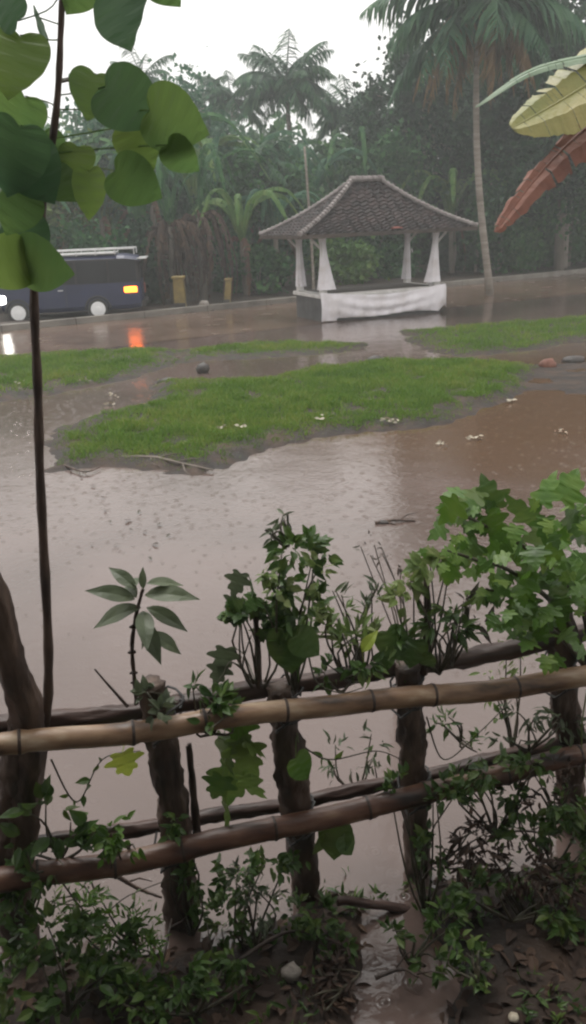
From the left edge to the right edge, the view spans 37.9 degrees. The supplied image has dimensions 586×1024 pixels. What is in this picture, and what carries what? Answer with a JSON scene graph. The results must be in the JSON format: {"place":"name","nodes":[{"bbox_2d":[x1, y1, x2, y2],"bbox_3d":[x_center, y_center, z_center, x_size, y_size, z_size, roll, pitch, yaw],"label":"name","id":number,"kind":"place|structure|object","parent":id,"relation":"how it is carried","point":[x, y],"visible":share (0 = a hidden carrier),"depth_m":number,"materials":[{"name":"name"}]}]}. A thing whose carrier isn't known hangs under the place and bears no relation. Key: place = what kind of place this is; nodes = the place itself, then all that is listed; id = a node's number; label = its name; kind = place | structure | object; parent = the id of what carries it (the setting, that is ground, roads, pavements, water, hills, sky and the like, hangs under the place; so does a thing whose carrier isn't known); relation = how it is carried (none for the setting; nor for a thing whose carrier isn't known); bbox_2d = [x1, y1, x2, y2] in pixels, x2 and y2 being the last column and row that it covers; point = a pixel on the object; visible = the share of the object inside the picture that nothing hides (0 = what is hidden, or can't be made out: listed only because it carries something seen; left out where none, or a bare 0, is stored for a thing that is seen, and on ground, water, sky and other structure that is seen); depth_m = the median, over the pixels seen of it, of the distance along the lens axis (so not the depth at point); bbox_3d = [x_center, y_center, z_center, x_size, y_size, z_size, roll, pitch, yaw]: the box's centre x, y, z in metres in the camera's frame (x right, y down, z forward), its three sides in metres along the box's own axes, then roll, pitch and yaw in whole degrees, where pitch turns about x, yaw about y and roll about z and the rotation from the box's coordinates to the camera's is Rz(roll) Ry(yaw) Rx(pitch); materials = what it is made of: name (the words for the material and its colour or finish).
{"place":"outdoors","nodes":[
{"label":"outdoors","id":0,"kind":"place"},
{"bbox_2d":[0,292,585,1023],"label":"flood water","id":1,"kind":"structure","parent":0,"point":[346,492],"depth_m":6.55,"materials":[{"name":"liquid"}]},
{"bbox_2d":[0,246,148,320],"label":"minibus","id":2,"kind":"object","parent":1,"relation":"on","point":[102,283],"visible":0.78,"depth_m":23.90,"materials":[{"name":"blue paint"}]},
{"bbox_2d":[75,261,106,283],"bbox_3d":[-5.628,-6.689,23.819,0.830,0.580,0.113,-4,19,-5],"label":"window","id":3,"kind":"structure","parent":2,"relation":"in","point":[92,271],"depth_m":23.81,"materials":[{"name":"grey glass"}]},
{"bbox_2d":[108,259,135,281],"bbox_3d":[-4.784,-6.754,23.899,0.730,0.580,0.113,-4,19,-5],"label":"window","id":4,"kind":"structure","parent":2,"relation":"in","point":[119,270],"depth_m":23.89,"materials":[{"name":"grey glass"}]},
{"bbox_2d":[48,213,148,252],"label":"shrub","id":5,"kind":"object","parent":1,"relation":"on","point":[74,237],"visible":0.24,"depth_m":26.43,"materials":[{"name":"green plant"}]},
{"bbox_2d":[96,213,172,303],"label":"shrub","id":6,"kind":"object","parent":1,"relation":"on","point":[136,236],"visible":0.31,"depth_m":26.41,"materials":[{"name":"green plant"}]},
{"bbox_2d":[171,275,186,307],"bbox_3d":[-3.361,-6.465,25.295,0.381,1.020,0.381,-3,19,0],"label":"marker post","id":7,"kind":"object","parent":1,"relation":"on","point":[179,292],"visible":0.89,"depth_m":25.13,"materials":[{"name":"yellow paint"}]},
{"bbox_2d":[187,145,268,293],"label":"shrub","id":8,"kind":"object","parent":1,"relation":"on","point":[240,170],"visible":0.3,"depth_m":29.08,"materials":[{"name":"green plant"}]},
{"bbox_2d":[217,243,295,293],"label":"shrub","id":9,"kind":"object","parent":1,"relation":"on","point":[270,268],"visible":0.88,"depth_m":28.55,"materials":[{"name":"green plant"}]},
{"bbox_2d":[253,161,310,285],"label":"shrub","id":10,"kind":"object","parent":1,"relation":"on","point":[305,246],"visible":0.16,"depth_m":31.05,"materials":[{"name":"green plant"}]},
{"bbox_2d":[0,247,585,1023],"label":"ground","id":11,"kind":"structure","parent":0,"point":[494,929],"depth_m":9.21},
{"bbox_2d":[0,573,45,859],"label":"tree trunk","id":12,"kind":"object","parent":11,"relation":"on","point":[23,698],"visible":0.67,"depth_m":2.63,"materials":[{"name":"brown plant"}]},
{"bbox_2d":[0,114,121,252],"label":"broadleaf tree","id":13,"kind":"object","parent":11,"relation":"on","point":[50,210],"visible":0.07,"depth_m":29.26,"materials":[{"name":"green plant"}]},
{"bbox_2d":[31,881,119,932],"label":"fence weed","id":14,"kind":"object","parent":11,"relation":"on","point":[109,896],"visible":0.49,"depth_m":3.12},
{"bbox_2d":[0,897,157,1023],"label":"fence weed","id":15,"kind":"object","parent":11,"relation":"on","point":[88,965],"visible":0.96,"depth_m":2.77,"materials":[{"name":"plant"}]},
{"bbox_2d":[0,0,209,816],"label":"sapling","id":16,"kind":"object","parent":11,"relation":"on","point":[139,113],"visible":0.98,"depth_m":2.05,"materials":[{"name":"green plant"}]},
{"bbox_2d":[53,884,170,967],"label":"fence weed","id":17,"kind":"object","parent":11,"relation":"on","point":[107,938],"visible":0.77,"depth_m":2.89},
{"bbox_2d":[65,154,182,248],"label":"banana plant","id":18,"kind":"object","parent":11,"relation":"on","point":[103,228],"visible":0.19,"depth_m":29.09,"materials":[{"name":"green plant"}]},
{"bbox_2d":[59,58,193,268],"bbox_3d":[-6.451,-12.822,33.214,6.186,8.545,7.334,-3,19,0],"label":"broadleaf tree","id":19,"kind":"object","parent":11,"relation":"on","point":[92,123],"visible":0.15,"depth_m":31.70,"materials":[{"name":"green plant"}]},
{"bbox_2d":[109,47,173,83],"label":"palm tree","id":20,"kind":"object","parent":11,"relation":"on","point":[152,78],"visible":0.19,"depth_m":40.97,"materials":[{"name":"green plant"}]},
{"bbox_2d":[64,150,241,304],"bbox_3d":[-4.082,-8.449,26.957,3.659,5.543,4.666,13,24,37],"label":"banana plant","id":21,"kind":"object","parent":11,"relation":"on","point":[162,230],"visible":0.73,"depth_m":26.38,"materials":[{"name":"green plant"}]},
{"bbox_2d":[105,171,226,298],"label":"banana plant","id":22,"kind":"object","parent":11,"relation":"on","point":[137,211],"visible":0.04,"depth_m":28.16,"materials":[{"name":"green plant"}]},
{"bbox_2d":[79,112,266,292],"bbox_3d":[-4.761,-10.664,30.290,6.513,6.223,5.686,15,25,40],"label":"banana plant","id":23,"kind":"object","parent":11,"relation":"on","point":[204,116],"visible":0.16,"depth_m":29.22,"materials":[{"name":"green plant"}]},
{"bbox_2d":[98,947,256,1023],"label":"fence weed","id":24,"kind":"object","parent":11,"relation":"on","point":[220,962],"visible":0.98,"depth_m":2.74,"materials":[{"name":"plant"}]},
{"bbox_2d":[157,811,204,935],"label":"fence weed","id":25,"kind":"object","parent":11,"relation":"on","point":[195,890],"visible":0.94,"depth_m":3.02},
{"bbox_2d":[103,134,271,289],"bbox_3d":[-3.786,-10.856,31.160,7.080,5.938,5.016,-3,19,0],"label":"banana plant","id":26,"kind":"object","parent":11,"relation":"on","point":[190,181],"visible":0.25,"depth_m":30.38,"materials":[{"name":"green plant"}]},
{"bbox_2d":[108,143,287,299],"bbox_3d":[-2.851,-8.706,26.794,5.440,5.614,4.298,-7,19,-12],"label":"banana plant","id":27,"kind":"object","parent":11,"relation":"on","point":[194,219],"visible":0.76,"depth_m":26.75,"materials":[{"name":"green plant"}]},
{"bbox_2d":[151,46,296,275],"bbox_3d":[-3.164,-14.116,35.386,6.275,9.296,6.909,-12,21,-26],"label":"broadleaf tree","id":28,"kind":"object","parent":11,"relation":"on","point":[211,128],"visible":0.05,"depth_m":34.46,"materials":[{"name":"green plant"}]},
{"bbox_2d":[190,70,268,136],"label":"palm tree","id":29,"kind":"object","parent":11,"relation":"on","point":[232,104],"visible":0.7,"depth_m":38.32,"materials":[{"name":"green plant"}]},
{"bbox_2d":[192,187,303,295],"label":"banana plant","id":30,"kind":"object","parent":11,"relation":"on","point":[240,223],"visible":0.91,"depth_m":27.70,"materials":[{"name":"green plant"}]},
{"bbox_2d":[188,846,324,952],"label":"fence weed","id":31,"kind":"object","parent":11,"relation":"on","point":[219,896],"visible":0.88,"depth_m":3.08,"materials":[{"name":"plant"}]},
{"bbox_2d":[211,135,301,230],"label":"palm tree","id":32,"kind":"object","parent":11,"relation":"on","point":[275,150],"visible":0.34,"depth_m":30.22,"materials":[{"name":"green plant"}]},
{"bbox_2d":[218,855,298,947],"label":"fence weed","id":33,"kind":"object","parent":11,"relation":"on","point":[263,924],"visible":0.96,"depth_m":3.01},
{"bbox_2d":[204,122,331,280],"bbox_3d":[-1.127,-11.286,31.923,4.835,6.033,4.679,16,26,42],"label":"broadleaf tree","id":34,"kind":"object","parent":11,"relation":"on","point":[295,175],"visible":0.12,"depth_m":30.84,"materials":[{"name":"green plant"}]},
{"bbox_2d":[210,129,331,264],"bbox_3d":[-2.119,-11.194,32.361,5.300,5.952,5.791,13,25,38],"label":"banana plant","id":35,"kind":"object","parent":11,"relation":"on","point":[218,134],"visible":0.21,"depth_m":31.19,"materials":[{"name":"green plant"}]},
{"bbox_2d":[223,184,319,283],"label":"banana plant","id":36,"kind":"object","parent":11,"relation":"on","point":[268,208],"visible":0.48,"depth_m":29.08,"materials":[{"name":"green plant"}]},
{"bbox_2d":[232,29,336,151],"bbox_3d":[-0.284,-15.411,37.952,4.755,9.955,4.931,-3,19,0],"label":"palm tree","id":37,"kind":"object","parent":11,"relation":"on","point":[298,88],"visible":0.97,"depth_m":36.34,"materials":[{"name":"green plant"}]},
{"bbox_2d":[0,844,585,1023],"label":"ground cover","id":38,"kind":"object","parent":11,"relation":"on","point":[375,890],"visible":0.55,"depth_m":2.93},
{"bbox_2d":[236,921,345,960],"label":"twig","id":39,"kind":"object","parent":38,"relation":"on","point":[255,949],"visible":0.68,"depth_m":2.99,"materials":[{"name":"brown wood"}]},
{"bbox_2d":[0,602,585,955],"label":"bamboo fence","id":40,"kind":"object","parent":11,"relation":"on","point":[300,821],"visible":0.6,"depth_m":3.00,"materials":[{"name":"brown wood"}]},
{"bbox_2d":[0,859,58,922],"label":"fence weed","id":41,"kind":"object","parent":40,"relation":"on","point":[37,889],"visible":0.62,"depth_m":2.78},
{"bbox_2d":[0,774,108,873],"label":"fence weed","id":42,"kind":"object","parent":40,"relation":"on","point":[20,858],"visible":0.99,"depth_m":2.77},
{"bbox_2d":[50,750,140,806],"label":"vine","id":43,"kind":"object","parent":40,"relation":"attached to","point":[83,781],"visible":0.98,"depth_m":2.81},
{"bbox_2d":[86,810,146,868],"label":"fence weed","id":44,"kind":"object","parent":40,"relation":"on","point":[114,846],"visible":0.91,"depth_m":2.83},
{"bbox_2d":[104,746,143,775],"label":"leaf creeper","id":45,"kind":"object","parent":40,"relation":"hanging from","point":[125,763],"visible":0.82,"depth_m":2.77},
{"bbox_2d":[85,567,199,705],"bbox_3d":[-0.459,0.412,2.689,0.332,0.495,0.210,8,22,29],"label":"young plant","id":46,"kind":"object","parent":40,"relation":"on","point":[153,640],"visible":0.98,"depth_m":2.64,"materials":[{"name":"green leaf"},{"name":"dark stem"}]},
{"bbox_2d":[130,674,175,730],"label":"fence weed","id":47,"kind":"object","parent":40,"relation":"on","point":[165,700],"visible":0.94,"depth_m":2.72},
{"bbox_2d":[186,743,200,833],"bbox_3d":[-0.355,0.996,3.029,0.038,0.424,0.041,4,20,19],"label":"dead stick","id":48,"kind":"object","parent":40,"relation":"attached to","point":[195,812],"visible":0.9,"depth_m":3.02,"materials":[{"name":"wood"}]},
{"bbox_2d":[183,669,245,737],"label":"fence weed","id":49,"kind":"object","parent":40,"relation":"on","point":[219,706],"visible":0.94,"depth_m":2.79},
{"bbox_2d":[206,569,257,699],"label":"leaf creeper","id":50,"kind":"object","parent":40,"relation":"attached to","point":[222,655],"visible":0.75,"depth_m":2.94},
{"bbox_2d":[202,724,266,826],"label":"leaf creeper","id":51,"kind":"object","parent":40,"relation":"hanging from","point":[229,780],"visible":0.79,"depth_m":2.90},
{"bbox_2d":[217,580,284,688],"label":"vine shrub","id":52,"kind":"object","parent":40,"relation":"on","point":[235,613],"visible":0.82,"depth_m":2.90,"materials":[{"name":"green plant"}]},
{"bbox_2d":[266,625,319,682],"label":"round leaf creeper","id":53,"kind":"object","parent":40,"relation":"on","point":[295,650],"visible":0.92,"depth_m":2.84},
{"bbox_2d":[287,733,311,780],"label":"leaf creeper","id":54,"kind":"object","parent":40,"relation":"attached to","point":[299,765],"visible":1,"depth_m":2.93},
{"bbox_2d":[262,522,343,695],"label":"vine shrub","id":55,"kind":"object","parent":40,"relation":"on","point":[309,539],"visible":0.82,"depth_m":2.83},
{"bbox_2d":[259,509,294,552],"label":"vine shoot","id":56,"kind":"object","parent":55,"relation":"attached to","point":[276,526],"visible":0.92,"depth_m":2.78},
{"bbox_2d":[254,549,336,607],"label":"vine shrub","id":57,"kind":"object","parent":55,"relation":"on","point":[264,578],"visible":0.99,"depth_m":2.77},
{"bbox_2d":[312,803,354,859],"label":"leaf creeper","id":58,"kind":"object","parent":40,"relation":"hanging from","point":[335,843],"visible":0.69,"depth_m":3.08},
{"bbox_2d":[310,596,385,680],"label":"weed","id":59,"kind":"object","parent":40,"relation":"on","point":[338,632],"visible":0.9,"depth_m":2.97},
{"bbox_2d":[315,574,385,664],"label":"weed","id":60,"kind":"object","parent":40,"relation":"on","point":[368,600],"visible":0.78,"depth_m":3.02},
{"bbox_2d":[312,651,389,694],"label":"fence weed","id":61,"kind":"object","parent":40,"relation":"on","point":[346,674],"visible":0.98,"depth_m":2.94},
{"bbox_2d":[318,719,393,784],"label":"fence weed","id":62,"kind":"object","parent":40,"relation":"attached to","point":[367,768],"visible":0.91,"depth_m":3.39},
{"bbox_2d":[375,624,435,682],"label":"round leaf creeper","id":63,"kind":"object","parent":40,"relation":"on","point":[410,655],"visible":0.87,"depth_m":2.97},
{"bbox_2d":[385,597,487,674],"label":"shoot","id":64,"kind":"object","parent":40,"relation":"on","point":[447,618],"visible":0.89,"depth_m":2.97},
{"bbox_2d":[426,705,487,767],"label":"fence weed","id":65,"kind":"object","parent":40,"relation":"on","point":[447,731],"visible":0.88,"depth_m":3.27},
{"bbox_2d":[438,581,493,666],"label":"shoot","id":66,"kind":"object","parent":40,"relation":"on","point":[455,657],"visible":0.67,"depth_m":3.01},
{"bbox_2d":[439,746,562,833],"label":"fence weed","id":67,"kind":"object","parent":40,"relation":"on","point":[488,782],"visible":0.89,"depth_m":3.13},
{"bbox_2d":[468,639,537,747],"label":"fence weed","id":68,"kind":"object","parent":40,"relation":"attached to","point":[513,671],"visible":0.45,"depth_m":3.40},
{"bbox_2d":[483,700,585,752],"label":"fence weed","id":69,"kind":"object","parent":40,"relation":"on","point":[540,728],"visible":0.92,"depth_m":3.29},
{"bbox_2d":[507,750,585,820],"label":"fence weed","id":70,"kind":"object","parent":40,"relation":"hanging from","point":[544,789],"visible":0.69,"depth_m":3.17,"materials":[{"name":"green plant"}]},
{"bbox_2d":[0,314,585,469],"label":"grass","id":71,"kind":"structure","parent":11,"relation":"on","point":[220,403],"depth_m":12.55,"materials":[{"name":"plant"}]},
{"bbox_2d":[0,268,585,331],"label":"kerb","id":72,"kind":"structure","parent":11,"relation":"on","point":[97,318],"depth_m":25.07,"materials":[{"name":"concrete"}]},
{"bbox_2d":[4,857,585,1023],"bbox_3d":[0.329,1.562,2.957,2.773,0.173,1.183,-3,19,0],"label":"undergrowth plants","id":73,"kind":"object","parent":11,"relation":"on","point":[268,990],"visible":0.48,"depth_m":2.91,"materials":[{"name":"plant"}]},
{"bbox_2d":[44,1,577,274],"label":"distant forest","id":74,"kind":"object","parent":11,"relation":"on","point":[281,126],"visible":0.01,"depth_m":46.87,"materials":[{"name":"green plant"}]},
{"bbox_2d":[255,141,380,278],"bbox_3d":[0.345,-11.925,34.334,5.818,5.556,4.985,-11,21,-24],"label":"banana plant","id":75,"kind":"object","parent":11,"relation":"on","point":[332,160],"visible":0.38,"depth_m":33.23,"materials":[{"name":"green plant"}]},
{"bbox_2d":[290,946,359,1023],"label":"fence weed","id":76,"kind":"object","parent":11,"relation":"on","point":[326,982],"visible":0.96,"depth_m":2.80,"materials":[{"name":"green plant"}]},
{"bbox_2d":[296,890,358,966],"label":"fence weed","id":77,"kind":"object","parent":11,"relation":"on","point":[328,900],"visible":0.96,"depth_m":2.98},
{"bbox_2d":[302,236,389,284],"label":"shrub","id":78,"kind":"object","parent":11,"relation":"on","point":[358,260],"visible":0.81,"depth_m":31.40,"materials":[{"name":"green plant"}]},
{"bbox_2d":[305,74,387,145],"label":"palm tree","id":79,"kind":"object","parent":11,"relation":"on","point":[336,109],"visible":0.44,"depth_m":39.63,"materials":[{"name":"green plant"}]},
{"bbox_2d":[298,126,451,185],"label":"banana plant","id":80,"kind":"object","parent":11,"relation":"on","point":[331,148],"visible":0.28,"depth_m":34.18,"materials":[{"name":"green plant"}]},
{"bbox_2d":[353,529,404,626],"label":"weed","id":81,"kind":"object","parent":11,"relation":"on","point":[398,571],"visible":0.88,"depth_m":3.79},
{"bbox_2d":[326,110,451,264],"bbox_3d":[3.588,-12.625,34.645,5.222,6.404,5.678,-3,19,0],"label":"broadleaf tree","id":82,"kind":"object","parent":11,"relation":"on","point":[401,162],"visible":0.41,"depth_m":33.01,"materials":[{"name":"green plant"}]},
{"bbox_2d":[369,242,421,279],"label":"shrub","id":83,"kind":"object","parent":11,"relation":"on","point":[391,259],"visible":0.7,"depth_m":33.47,"materials":[{"name":"green plant"}]},
{"bbox_2d":[335,11,496,271],"bbox_3d":[4.954,-15.039,35.144,6.376,10.539,6.956,-3,19,0],"label":"broadleaf tree","id":84,"kind":"object","parent":11,"relation":"on","point":[406,110],"visible":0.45,"depth_m":33.70,"materials":[{"name":"green plant"}]},
{"bbox_2d":[377,545,459,675],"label":"shoot","id":85,"kind":"object","parent":11,"relation":"on","point":[416,563],"visible":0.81,"depth_m":2.97,"materials":[{"name":"green plant"}]},
{"bbox_2d":[377,889,468,988],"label":"fence weed","id":86,"kind":"object","parent":11,"relation":"on","point":[401,935],"visible":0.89,"depth_m":2.91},
{"bbox_2d":[376,760,478,914],"bbox_3d":[0.497,1.225,3.178,0.383,0.672,0.181,-3,19,0],"label":"fence weed","id":87,"kind":"object","parent":11,"relation":"on","point":[424,840],"visible":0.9,"depth_m":3.15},
{"bbox_2d":[400,168,506,272],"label":"banana plant","id":88,"kind":"object","parent":11,"relation":"on","point":[450,203],"visible":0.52,"depth_m":33.66,"materials":[{"name":"green plant"}]},
{"bbox_2d":[414,231,502,271],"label":"shrub","id":89,"kind":"object","parent":11,"relation":"on","point":[443,248],"visible":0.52,"depth_m":35.16,"materials":[{"name":"green plant"}]},
{"bbox_2d":[431,805,496,895],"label":"fence weed","id":90,"kind":"object","parent":11,"relation":"on","point":[466,849],"visible":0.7,"depth_m":3.18,"materials":[{"name":"green plant"}]},
{"bbox_2d":[439,926,497,994],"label":"fence weed","id":91,"kind":"object","parent":11,"relation":"on","point":[475,978],"visible":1,"depth_m":2.79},
{"bbox_2d":[359,0,585,295],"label":"palm tree","id":92,"kind":"object","parent":11,"relation":"on","point":[491,32],"visible":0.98,"depth_m":23.55,"materials":[{"name":"green plant"}]},
{"bbox_2d":[429,60,521,238],"bbox_3d":[9.376,-17.497,38.716,8.173,12.496,9.626,-3,19,0],"label":"broadleaf tree","id":93,"kind":"object","parent":11,"relation":"on","point":[483,126],"visible":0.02,"depth_m":36.61,"materials":[{"name":"green plant"}]},
{"bbox_2d":[446,142,553,272],"bbox_3d":[8.413,-11.984,34.083,4.433,5.158,5.254,-3,19,0],"label":"broadleaf tree","id":94,"kind":"object","parent":11,"relation":"on","point":[520,249],"visible":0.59,"depth_m":33.23,"materials":[{"name":"green plant"}]},
{"bbox_2d":[417,0,585,270],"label":"broadleaf tree","id":95,"kind":"object","parent":11,"relation":"on","point":[511,138],"visible":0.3,"depth_m":31.68,"materials":[{"name":"green plant"}]},
{"bbox_2d":[418,468,585,675],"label":"leafy bush","id":96,"kind":"object","parent":11,"relation":"on","point":[563,581],"visible":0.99,"depth_m":2.98,"materials":[{"name":"green plant"}]},
{"bbox_2d":[442,863,583,944],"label":"fence weed","id":97,"kind":"object","parent":11,"relation":"on","point":[561,926],"visible":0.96,"depth_m":3.02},
{"bbox_2d":[445,830,585,925],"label":"fence weed","id":98,"kind":"object","parent":11,"relation":"on","point":[543,890],"visible":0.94,"depth_m":3.10,"materials":[{"name":"green plant"}]},
{"bbox_2d":[471,136,585,266],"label":"broadleaf tree","id":99,"kind":"object","parent":11,"relation":"on","point":[542,224],"visible":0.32,"depth_m":33.52,"materials":[{"name":"green plant"}]},
{"bbox_2d":[475,48,585,232],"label":"banana plant","id":100,"kind":"object","parent":11,"relation":"on","point":[557,115],"visible":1,"depth_m":4.31,"materials":[{"name":"yellow leaf"}]},
{"bbox_2d":[487,781,585,878],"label":"fence weed","id":101,"kind":"object","parent":11,"relation":"on","point":[554,814],"visible":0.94,"depth_m":3.15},
{"bbox_2d":[0,273,585,355],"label":"road","id":102,"kind":"structure","parent":0,"point":[104,334],"depth_m":22.43,"materials":[{"name":"asphalt"}]},
{"bbox_2d":[259,175,477,321],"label":"pavilion","id":103,"kind":"structure","parent":102,"relation":"on","point":[362,205],"depth_m":21.40,"materials":[{"name":"tile"}]},
{"bbox_2d":[295,239,306,286],"bbox_3d":[0.186,-6.577,22.347,0.293,1.300,0.222,-3,19,0],"label":"curtain","id":104,"kind":"object","parent":103,"relation":"hanging from","point":[300,276],"visible":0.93,"depth_m":22.34,"materials":[{"name":"white fabric"}]},
{"bbox_2d":[317,238,335,289],"bbox_3d":[0.809,-6.153,21.038,0.472,1.300,0.358,-3,19,0],"label":"curtain","id":105,"kind":"object","parent":103,"relation":"hanging from","point":[325,280],"visible":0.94,"depth_m":21.02,"materials":[{"name":"white fabric"}]},
{"bbox_2d":[320,284,445,321],"bbox_3d":[2.351,-5.332,21.714,3.572,0.703,0.132,-10,20,-20],"label":"cloth drape","id":106,"kind":"object","parent":103,"relation":"hanging from","point":[336,306],"visible":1,"depth_m":21.68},
{"bbox_2d":[424,232,439,281],"bbox_3d":[3.598,-6.627,22.059,0.511,1.300,0.328,-11,21,-24],"label":"curtain","id":107,"kind":"object","parent":103,"relation":"hanging from","point":[432,273],"visible":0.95,"depth_m":22.06,"materials":[{"name":"white fabric"}]},
{"bbox_2d":[16,0,584,207],"label":"sky","id":108,"kind":"structure","parent":0,"point":[229,28],"materials":[{"name":"white"}]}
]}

